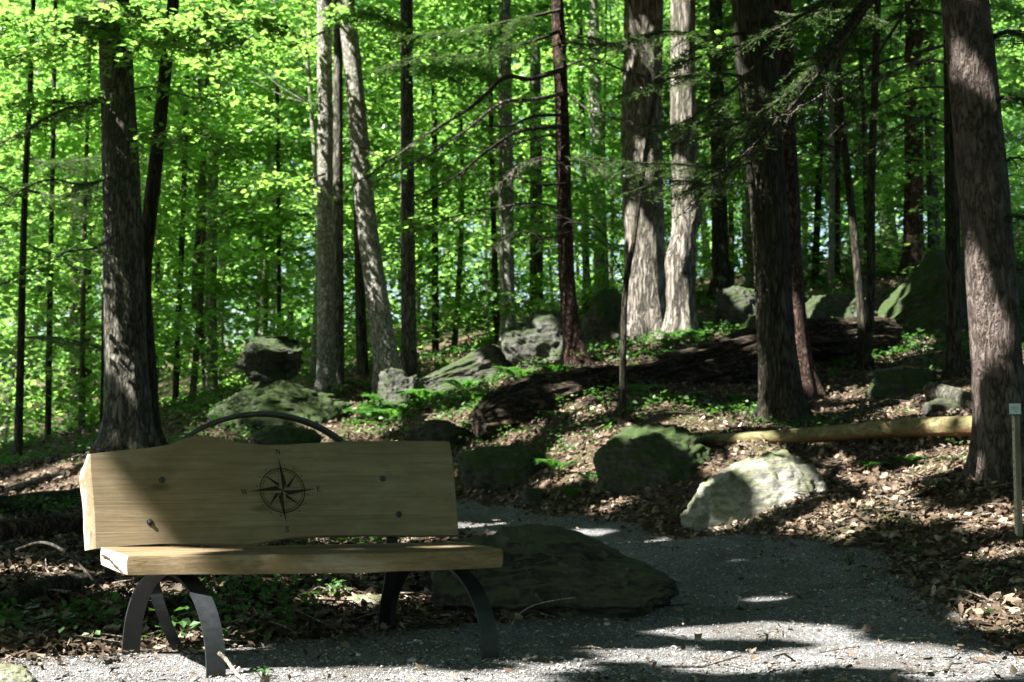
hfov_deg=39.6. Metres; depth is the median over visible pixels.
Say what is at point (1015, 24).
tree
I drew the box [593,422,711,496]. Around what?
boulder
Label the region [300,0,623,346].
tree
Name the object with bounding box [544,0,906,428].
tree
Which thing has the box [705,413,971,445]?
fallen log
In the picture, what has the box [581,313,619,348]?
boulder
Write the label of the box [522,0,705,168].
tree
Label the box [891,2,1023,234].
tree
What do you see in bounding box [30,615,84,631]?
twig
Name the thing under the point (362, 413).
fern
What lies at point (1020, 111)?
tree
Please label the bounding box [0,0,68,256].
tree
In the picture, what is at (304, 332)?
tree
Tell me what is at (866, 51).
tree
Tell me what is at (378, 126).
tree
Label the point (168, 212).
tree
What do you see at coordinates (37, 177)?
tree
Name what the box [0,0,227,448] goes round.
tree
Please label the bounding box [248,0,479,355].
tree
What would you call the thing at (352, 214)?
tree
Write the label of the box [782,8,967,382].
tree
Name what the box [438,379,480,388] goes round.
fern
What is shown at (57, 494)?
log
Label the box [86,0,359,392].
tree
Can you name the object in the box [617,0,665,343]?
tree
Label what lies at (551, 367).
fern
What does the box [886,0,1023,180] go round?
tree
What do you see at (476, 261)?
tree
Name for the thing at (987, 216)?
tree
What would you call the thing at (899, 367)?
branch
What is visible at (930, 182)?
tree
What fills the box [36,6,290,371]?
tree
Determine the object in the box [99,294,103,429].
tree
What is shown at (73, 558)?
twig
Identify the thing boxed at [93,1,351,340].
tree
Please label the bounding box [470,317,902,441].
rotten log
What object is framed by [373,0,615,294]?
tree
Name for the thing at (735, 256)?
tree
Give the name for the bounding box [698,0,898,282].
tree
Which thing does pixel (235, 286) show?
tree
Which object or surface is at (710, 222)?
sky
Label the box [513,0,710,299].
tree
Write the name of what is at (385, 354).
tree
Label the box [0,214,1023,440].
ground cover
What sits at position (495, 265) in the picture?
tree
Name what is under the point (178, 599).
branch
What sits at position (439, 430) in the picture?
boulder
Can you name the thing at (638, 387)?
fern
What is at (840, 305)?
boulder
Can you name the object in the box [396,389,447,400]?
fern
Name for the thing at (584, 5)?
tree
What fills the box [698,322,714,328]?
fern
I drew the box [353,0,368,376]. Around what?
tree
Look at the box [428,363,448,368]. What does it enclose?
fern
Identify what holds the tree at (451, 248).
on the ground at (542, 477)
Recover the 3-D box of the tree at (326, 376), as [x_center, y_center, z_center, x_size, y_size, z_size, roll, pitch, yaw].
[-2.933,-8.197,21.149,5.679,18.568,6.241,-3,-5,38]
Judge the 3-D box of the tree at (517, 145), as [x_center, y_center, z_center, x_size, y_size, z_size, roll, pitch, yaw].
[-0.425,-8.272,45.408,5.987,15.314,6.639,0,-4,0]
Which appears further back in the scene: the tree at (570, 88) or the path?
the tree at (570, 88)
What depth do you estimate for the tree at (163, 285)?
25.48 m
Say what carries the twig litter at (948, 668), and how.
on the ground at (542, 477)
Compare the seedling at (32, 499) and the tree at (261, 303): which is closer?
the seedling at (32, 499)
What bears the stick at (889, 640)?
on the path
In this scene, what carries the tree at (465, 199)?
on the ground at (542, 477)
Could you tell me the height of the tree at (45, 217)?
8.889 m
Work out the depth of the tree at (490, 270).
43.04 m
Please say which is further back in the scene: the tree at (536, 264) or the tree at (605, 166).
the tree at (605, 166)
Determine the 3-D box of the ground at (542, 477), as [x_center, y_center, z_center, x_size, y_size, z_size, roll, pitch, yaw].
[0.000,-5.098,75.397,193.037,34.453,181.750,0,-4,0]
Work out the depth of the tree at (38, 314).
61.52 m
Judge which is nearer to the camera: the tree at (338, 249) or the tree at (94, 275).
the tree at (338, 249)
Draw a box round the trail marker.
[1007,402,1022,541]
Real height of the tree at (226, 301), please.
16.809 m
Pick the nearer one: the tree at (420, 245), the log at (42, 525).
the log at (42, 525)
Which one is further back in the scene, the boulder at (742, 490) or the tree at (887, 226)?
the tree at (887, 226)
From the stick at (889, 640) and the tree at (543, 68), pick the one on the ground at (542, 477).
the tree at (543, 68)
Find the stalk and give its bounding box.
[522,644,542,660]
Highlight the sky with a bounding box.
[0,0,1023,365]
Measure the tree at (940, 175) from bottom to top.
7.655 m
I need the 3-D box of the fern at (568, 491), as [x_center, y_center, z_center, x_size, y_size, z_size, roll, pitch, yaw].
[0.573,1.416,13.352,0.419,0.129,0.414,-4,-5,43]
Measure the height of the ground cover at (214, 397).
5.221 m
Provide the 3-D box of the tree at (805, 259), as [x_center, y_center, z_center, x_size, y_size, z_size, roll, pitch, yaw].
[7.357,-10.133,37.766,6.433,17.209,7.070,-3,-5,41]
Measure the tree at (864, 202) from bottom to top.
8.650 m
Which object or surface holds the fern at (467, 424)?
on the ground at (542, 477)
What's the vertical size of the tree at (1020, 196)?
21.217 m
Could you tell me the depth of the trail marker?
8.75 m
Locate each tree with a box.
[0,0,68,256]
[0,0,186,460]
[0,0,220,428]
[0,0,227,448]
[0,0,238,431]
[0,0,288,415]
[0,0,302,452]
[0,0,310,409]
[0,1,96,429]
[0,3,141,401]
[0,9,162,278]
[0,12,57,272]
[0,59,173,428]
[0,61,100,438]
[0,68,96,437]
[0,86,95,442]
[1,0,100,392]
[1,0,177,383]
[1,0,207,320]
[1,12,100,362]
[1,81,239,431]
[2,36,71,278]
[3,0,174,311]
[7,0,256,298]
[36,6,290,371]
[69,0,311,390]
[70,5,234,307]
[74,0,315,398]
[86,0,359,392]
[93,0,314,373]
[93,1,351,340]
[95,48,227,354]
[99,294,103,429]
[133,0,260,444]
[135,0,310,318]
[144,0,420,335]
[147,0,387,382]
[152,80,309,403]
[154,36,391,386]
[161,9,254,363]
[165,2,350,308]
[166,0,354,335]
[166,0,445,375]
[178,1,399,338]
[190,0,430,258]
[192,0,351,334]
[192,9,393,335]
[194,0,449,365]
[212,0,421,392]
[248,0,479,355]
[268,13,459,362]
[281,2,453,333]
[284,6,482,300]
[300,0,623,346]
[303,0,548,356]
[315,0,494,325]
[327,0,691,371]
[333,0,343,384]
[338,0,466,394]
[344,1,496,328]
[346,2,550,317]
[346,14,486,323]
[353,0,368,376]
[370,0,622,349]
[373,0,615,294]
[380,35,556,327]
[391,0,622,344]
[396,44,581,339]
[400,0,514,378]
[413,11,553,303]
[414,1,585,308]
[414,16,585,217]
[428,2,557,291]
[451,0,592,315]
[454,10,619,310]
[465,3,621,281]
[472,0,670,311]
[486,3,670,274]
[487,2,622,296]
[497,0,515,346]
[511,1,622,217]
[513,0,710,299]
[520,0,671,310]
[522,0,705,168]
[524,0,710,304]
[529,0,727,179]
[539,0,730,427]
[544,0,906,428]
[545,0,705,250]
[587,0,609,295]
[603,0,829,302]
[608,3,825,243]
[610,5,741,277]
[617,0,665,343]
[644,0,1023,487]
[656,0,702,342]
[662,0,742,276]
[662,0,860,285]
[662,0,867,288]
[663,0,882,275]
[663,7,893,267]
[664,6,798,244]
[665,11,824,284]
[667,2,867,244]
[670,3,825,252]
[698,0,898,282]
[702,0,944,284]
[706,30,937,255]
[727,0,1023,273]
[739,0,924,276]
[775,0,902,402]
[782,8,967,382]
[793,0,1023,278]
[794,0,943,276]
[797,7,943,253]
[798,0,938,370]
[799,106,926,242]
[800,0,943,250]
[807,0,1007,270]
[809,23,1008,246]
[841,0,940,251]
[847,0,1023,239]
[848,6,1023,235]
[854,0,1023,276]
[859,14,1012,260]
[877,17,1023,246]
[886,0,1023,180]
[887,0,1022,235]
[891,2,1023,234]
[991,0,1023,109]
[992,1,1023,140]
[993,4,1023,206]
[993,11,1023,207]
[994,3,1023,203]
[995,19,1023,195]
[996,0,1023,169]
[997,0,1023,227]
[1005,27,1023,225]
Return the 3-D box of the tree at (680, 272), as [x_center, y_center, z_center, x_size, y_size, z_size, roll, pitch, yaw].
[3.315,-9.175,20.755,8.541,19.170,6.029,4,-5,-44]
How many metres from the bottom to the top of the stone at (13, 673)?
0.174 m
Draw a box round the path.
[0,499,1023,681]
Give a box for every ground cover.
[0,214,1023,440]
[0,241,1023,640]
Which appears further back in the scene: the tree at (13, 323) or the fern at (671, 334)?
the tree at (13, 323)
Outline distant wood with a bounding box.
[0,4,1023,394]
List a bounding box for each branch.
[4,470,68,492]
[102,589,213,627]
[824,486,940,528]
[875,366,942,372]
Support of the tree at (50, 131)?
on the ground at (542, 477)
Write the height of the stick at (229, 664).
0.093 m
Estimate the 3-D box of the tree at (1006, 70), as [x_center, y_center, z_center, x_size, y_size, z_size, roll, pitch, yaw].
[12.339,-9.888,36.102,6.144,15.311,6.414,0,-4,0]
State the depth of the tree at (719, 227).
25.14 m
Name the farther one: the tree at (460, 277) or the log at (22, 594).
the tree at (460, 277)
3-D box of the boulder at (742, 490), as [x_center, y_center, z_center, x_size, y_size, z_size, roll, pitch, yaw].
[1.924,1.478,11.358,1.184,1.229,0.862,0,-4,0]
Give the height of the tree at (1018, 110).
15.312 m
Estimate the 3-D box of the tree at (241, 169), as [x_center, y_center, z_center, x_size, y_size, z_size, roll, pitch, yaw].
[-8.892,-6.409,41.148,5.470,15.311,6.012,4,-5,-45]
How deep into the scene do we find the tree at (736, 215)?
48.94 m
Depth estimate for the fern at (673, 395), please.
15.50 m
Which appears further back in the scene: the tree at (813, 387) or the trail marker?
the tree at (813, 387)
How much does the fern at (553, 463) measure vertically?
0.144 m
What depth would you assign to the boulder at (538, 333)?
18.92 m
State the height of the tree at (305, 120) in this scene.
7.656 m
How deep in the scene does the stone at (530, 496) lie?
13.47 m
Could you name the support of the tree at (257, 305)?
on the ground at (542, 477)
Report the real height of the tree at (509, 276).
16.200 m
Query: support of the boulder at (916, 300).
on the ground at (542, 477)
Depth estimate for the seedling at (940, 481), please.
10.00 m
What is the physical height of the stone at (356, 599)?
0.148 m
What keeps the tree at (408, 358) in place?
on the ground at (542, 477)
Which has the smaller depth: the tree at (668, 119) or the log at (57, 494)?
the log at (57, 494)
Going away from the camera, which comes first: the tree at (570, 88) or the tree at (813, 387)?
the tree at (813, 387)
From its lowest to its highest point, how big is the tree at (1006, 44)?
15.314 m
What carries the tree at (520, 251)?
on the ground at (542, 477)
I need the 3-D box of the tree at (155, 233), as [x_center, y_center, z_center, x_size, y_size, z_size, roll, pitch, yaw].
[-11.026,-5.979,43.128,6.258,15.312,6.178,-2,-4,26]
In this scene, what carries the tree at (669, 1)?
on the ground at (542, 477)
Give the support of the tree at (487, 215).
on the ground at (542, 477)
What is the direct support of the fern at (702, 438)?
on the ground at (542, 477)
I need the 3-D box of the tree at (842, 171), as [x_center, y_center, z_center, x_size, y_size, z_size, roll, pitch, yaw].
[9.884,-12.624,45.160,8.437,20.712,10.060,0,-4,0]
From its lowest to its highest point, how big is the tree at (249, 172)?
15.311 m
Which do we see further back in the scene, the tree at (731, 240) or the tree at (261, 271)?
the tree at (261, 271)
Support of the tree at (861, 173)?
on the ground at (542, 477)
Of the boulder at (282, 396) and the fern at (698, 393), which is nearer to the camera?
the fern at (698, 393)
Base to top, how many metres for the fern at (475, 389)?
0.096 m
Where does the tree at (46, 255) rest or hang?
on the ground at (542, 477)
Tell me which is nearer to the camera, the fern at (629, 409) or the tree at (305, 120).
the fern at (629, 409)
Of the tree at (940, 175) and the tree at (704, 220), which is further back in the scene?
the tree at (704, 220)
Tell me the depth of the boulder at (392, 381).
19.94 m
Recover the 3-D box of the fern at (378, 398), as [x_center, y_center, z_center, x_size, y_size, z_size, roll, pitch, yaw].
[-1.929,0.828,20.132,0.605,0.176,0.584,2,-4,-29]
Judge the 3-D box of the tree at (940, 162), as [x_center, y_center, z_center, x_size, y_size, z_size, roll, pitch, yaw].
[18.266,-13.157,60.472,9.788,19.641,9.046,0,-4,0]
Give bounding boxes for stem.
[511,597,574,624]
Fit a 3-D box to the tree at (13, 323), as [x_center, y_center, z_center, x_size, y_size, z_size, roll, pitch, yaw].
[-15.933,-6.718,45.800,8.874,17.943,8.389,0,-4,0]
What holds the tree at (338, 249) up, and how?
on the ground at (542, 477)
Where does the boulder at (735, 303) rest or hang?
on the ground at (542, 477)
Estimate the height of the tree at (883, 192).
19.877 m
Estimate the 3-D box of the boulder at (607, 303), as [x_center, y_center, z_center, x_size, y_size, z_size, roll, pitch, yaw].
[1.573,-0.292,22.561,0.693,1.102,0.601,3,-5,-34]
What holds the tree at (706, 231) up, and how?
on the ground at (542, 477)
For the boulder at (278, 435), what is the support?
on the ground at (542, 477)
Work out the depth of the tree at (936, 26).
24.63 m
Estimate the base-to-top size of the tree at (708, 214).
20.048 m
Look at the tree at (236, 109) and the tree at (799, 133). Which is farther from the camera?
the tree at (799, 133)
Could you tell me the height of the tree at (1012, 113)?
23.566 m
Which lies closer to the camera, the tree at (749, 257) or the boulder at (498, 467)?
the boulder at (498, 467)
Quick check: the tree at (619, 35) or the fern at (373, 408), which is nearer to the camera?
the fern at (373, 408)
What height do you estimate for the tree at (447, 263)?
7.657 m
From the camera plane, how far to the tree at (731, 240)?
28.31 m
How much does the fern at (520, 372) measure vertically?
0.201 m
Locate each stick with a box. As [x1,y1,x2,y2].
[217,651,247,681]
[664,603,691,606]
[879,637,928,643]
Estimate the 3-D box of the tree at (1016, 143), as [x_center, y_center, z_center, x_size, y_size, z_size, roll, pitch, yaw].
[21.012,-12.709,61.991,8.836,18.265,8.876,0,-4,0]
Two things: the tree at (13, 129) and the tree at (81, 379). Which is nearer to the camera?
the tree at (81, 379)
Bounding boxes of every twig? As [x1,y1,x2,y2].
[15,541,122,616]
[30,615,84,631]
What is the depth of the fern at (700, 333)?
18.97 m
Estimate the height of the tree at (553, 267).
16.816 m
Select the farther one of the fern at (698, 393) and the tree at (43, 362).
the tree at (43, 362)
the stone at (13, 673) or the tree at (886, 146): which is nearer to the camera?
the stone at (13, 673)
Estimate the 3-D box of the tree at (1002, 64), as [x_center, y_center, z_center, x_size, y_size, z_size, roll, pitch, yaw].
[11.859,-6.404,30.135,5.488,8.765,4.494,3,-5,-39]
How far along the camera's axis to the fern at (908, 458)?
11.82 m
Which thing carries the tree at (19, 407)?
on the ground at (542, 477)
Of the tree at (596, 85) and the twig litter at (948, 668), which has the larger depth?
the tree at (596, 85)
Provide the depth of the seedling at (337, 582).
7.35 m
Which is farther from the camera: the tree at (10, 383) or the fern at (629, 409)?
the tree at (10, 383)
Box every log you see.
[0,487,81,513]
[0,512,82,541]
[0,572,94,608]
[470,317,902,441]
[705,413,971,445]
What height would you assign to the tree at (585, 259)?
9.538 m
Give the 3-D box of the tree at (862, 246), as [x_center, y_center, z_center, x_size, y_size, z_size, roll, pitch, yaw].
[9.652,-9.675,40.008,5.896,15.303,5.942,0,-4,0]
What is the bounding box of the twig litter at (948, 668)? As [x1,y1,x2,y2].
[0,274,1023,679]
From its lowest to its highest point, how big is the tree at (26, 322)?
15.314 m
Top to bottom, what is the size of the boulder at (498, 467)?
0.609 m
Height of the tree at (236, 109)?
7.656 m
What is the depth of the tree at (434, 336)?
25.20 m
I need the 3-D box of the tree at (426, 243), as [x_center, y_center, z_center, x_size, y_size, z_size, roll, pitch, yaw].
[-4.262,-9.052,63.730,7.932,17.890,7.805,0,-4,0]
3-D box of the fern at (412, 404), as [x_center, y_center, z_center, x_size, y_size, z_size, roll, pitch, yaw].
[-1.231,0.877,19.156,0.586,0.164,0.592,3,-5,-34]
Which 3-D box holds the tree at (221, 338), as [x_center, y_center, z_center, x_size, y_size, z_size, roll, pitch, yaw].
[-6.188,-1.924,30.072,4.234,7.656,3.753,0,-4,0]
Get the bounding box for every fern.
[340,409,387,420]
[347,380,370,387]
[352,405,420,421]
[356,393,383,401]
[358,402,396,406]
[360,406,386,409]
[377,401,407,407]
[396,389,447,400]
[396,401,433,409]
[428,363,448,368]
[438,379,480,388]
[440,396,462,401]
[447,391,487,402]
[459,422,471,428]
[465,387,485,391]
[487,366,541,378]
[531,458,579,471]
[534,362,569,371]
[541,410,568,416]
[554,485,592,497]
[565,471,596,480]
[604,406,644,411]
[626,384,660,391]
[647,330,696,338]
[652,390,718,402]
[654,338,686,346]
[660,393,697,400]
[670,395,703,403]
[679,329,710,335]
[682,335,713,341]
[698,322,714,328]
[699,436,712,442]
[704,401,736,409]
[720,392,757,403]
[848,459,893,466]
[883,455,922,461]
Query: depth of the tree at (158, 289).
27.01 m
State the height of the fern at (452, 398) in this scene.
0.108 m
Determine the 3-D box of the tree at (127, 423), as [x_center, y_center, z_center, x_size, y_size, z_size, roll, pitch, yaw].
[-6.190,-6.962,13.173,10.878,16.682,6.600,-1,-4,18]
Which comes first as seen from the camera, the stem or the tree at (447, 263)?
the stem
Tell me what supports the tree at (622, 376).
on the ground at (542, 477)
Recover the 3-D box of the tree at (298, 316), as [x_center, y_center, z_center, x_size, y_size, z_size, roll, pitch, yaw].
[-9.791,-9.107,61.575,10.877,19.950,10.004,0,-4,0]
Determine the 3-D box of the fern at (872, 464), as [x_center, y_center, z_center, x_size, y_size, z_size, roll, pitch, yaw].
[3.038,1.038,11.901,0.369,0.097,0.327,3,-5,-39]
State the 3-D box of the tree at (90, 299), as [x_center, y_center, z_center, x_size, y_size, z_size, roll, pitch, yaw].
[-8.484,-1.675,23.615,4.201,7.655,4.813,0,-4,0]
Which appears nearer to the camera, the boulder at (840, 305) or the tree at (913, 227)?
the boulder at (840, 305)
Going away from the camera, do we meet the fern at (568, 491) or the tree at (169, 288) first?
the fern at (568, 491)
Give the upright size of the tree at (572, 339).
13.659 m
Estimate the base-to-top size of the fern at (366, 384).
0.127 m
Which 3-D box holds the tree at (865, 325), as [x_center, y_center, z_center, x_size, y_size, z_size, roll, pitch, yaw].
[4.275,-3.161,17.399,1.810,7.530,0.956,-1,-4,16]
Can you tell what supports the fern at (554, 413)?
on the ground at (542, 477)
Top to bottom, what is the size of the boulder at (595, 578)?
0.641 m
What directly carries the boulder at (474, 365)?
on the ground at (542, 477)
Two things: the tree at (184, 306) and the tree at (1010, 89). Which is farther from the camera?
the tree at (184, 306)
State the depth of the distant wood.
78.07 m
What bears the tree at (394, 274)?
on the ground at (542, 477)
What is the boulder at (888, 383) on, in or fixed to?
on the ground at (542, 477)
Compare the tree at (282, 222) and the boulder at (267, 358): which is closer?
the boulder at (267, 358)
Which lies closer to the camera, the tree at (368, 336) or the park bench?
the park bench
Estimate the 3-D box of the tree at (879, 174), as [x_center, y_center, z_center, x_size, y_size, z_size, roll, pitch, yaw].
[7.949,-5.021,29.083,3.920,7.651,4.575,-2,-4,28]
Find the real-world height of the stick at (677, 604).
0.014 m
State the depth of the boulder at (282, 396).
19.18 m
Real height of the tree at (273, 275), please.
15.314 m
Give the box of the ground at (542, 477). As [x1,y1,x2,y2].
[0,227,1023,659]
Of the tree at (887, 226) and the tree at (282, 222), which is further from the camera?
the tree at (887, 226)
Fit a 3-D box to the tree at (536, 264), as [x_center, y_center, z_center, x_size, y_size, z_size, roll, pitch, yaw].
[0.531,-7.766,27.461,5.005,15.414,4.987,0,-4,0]
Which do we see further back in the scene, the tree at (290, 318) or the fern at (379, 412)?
the tree at (290, 318)
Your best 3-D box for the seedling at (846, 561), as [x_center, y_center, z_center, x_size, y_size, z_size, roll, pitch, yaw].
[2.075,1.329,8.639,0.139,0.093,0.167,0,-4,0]
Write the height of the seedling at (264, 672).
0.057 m
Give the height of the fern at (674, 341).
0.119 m
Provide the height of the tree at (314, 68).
7.651 m
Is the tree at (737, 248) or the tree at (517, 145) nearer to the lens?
the tree at (517, 145)
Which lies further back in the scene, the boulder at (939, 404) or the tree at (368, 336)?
the tree at (368, 336)
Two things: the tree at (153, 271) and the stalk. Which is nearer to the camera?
the stalk
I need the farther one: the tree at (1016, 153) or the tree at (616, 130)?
the tree at (1016, 153)
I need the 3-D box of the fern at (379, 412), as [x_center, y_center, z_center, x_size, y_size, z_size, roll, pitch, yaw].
[-1.599,0.963,18.782,0.844,0.218,0.721,-3,-5,37]
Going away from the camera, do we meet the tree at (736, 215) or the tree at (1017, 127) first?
the tree at (1017, 127)
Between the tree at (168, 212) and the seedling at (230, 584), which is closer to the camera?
the seedling at (230, 584)
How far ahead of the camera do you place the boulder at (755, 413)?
14.55 m
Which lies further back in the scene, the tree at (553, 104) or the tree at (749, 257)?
the tree at (553, 104)
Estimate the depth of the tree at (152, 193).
15.46 m
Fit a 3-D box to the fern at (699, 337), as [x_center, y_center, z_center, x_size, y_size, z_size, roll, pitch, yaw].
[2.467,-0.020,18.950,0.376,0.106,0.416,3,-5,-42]
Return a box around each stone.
[0,664,35,681]
[342,594,380,609]
[520,488,543,505]
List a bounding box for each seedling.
[10,495,55,517]
[228,574,266,593]
[251,665,276,678]
[322,580,351,597]
[662,510,682,523]
[841,552,857,564]
[917,477,945,495]
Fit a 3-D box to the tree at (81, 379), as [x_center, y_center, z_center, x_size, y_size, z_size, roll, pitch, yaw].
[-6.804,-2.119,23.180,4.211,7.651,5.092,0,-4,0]
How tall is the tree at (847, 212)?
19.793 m
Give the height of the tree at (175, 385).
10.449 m
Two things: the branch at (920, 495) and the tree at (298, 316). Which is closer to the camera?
the branch at (920, 495)
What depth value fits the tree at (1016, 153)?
33.93 m
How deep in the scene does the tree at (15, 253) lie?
38.11 m
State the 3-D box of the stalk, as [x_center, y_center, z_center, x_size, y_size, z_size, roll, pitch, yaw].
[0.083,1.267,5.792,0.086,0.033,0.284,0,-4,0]
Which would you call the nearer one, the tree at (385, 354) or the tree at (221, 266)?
the tree at (385, 354)
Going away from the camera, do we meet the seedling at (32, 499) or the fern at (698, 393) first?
the seedling at (32, 499)
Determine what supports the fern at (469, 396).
on the ground at (542, 477)
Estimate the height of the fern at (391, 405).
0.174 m
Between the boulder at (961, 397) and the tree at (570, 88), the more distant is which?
the tree at (570, 88)
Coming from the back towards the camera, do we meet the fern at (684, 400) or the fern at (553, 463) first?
the fern at (684, 400)
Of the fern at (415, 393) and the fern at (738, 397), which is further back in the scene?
the fern at (415, 393)
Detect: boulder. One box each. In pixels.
[206,379,353,433]
[234,335,303,381]
[252,425,321,444]
[374,367,426,408]
[406,419,471,450]
[419,344,512,397]
[428,524,679,619]
[456,445,545,490]
[499,310,561,369]
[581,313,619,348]
[589,289,621,323]
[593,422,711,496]
[680,449,827,533]
[714,285,755,327]
[745,315,756,327]
[752,407,756,421]
[805,292,877,317]
[864,369,938,399]
[877,247,1023,339]
[922,398,964,417]
[923,382,971,411]
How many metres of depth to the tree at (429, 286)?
39.30 m
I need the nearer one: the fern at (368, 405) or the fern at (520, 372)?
the fern at (520, 372)
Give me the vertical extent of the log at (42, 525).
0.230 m
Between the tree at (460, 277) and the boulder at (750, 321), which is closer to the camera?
the boulder at (750, 321)
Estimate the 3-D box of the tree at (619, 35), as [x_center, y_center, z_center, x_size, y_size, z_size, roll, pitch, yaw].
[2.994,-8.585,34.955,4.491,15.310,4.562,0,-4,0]
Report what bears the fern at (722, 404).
on the ground at (542, 477)
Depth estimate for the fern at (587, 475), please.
13.47 m
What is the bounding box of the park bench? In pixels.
[79,411,502,677]
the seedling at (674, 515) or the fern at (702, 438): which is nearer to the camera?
the seedling at (674, 515)

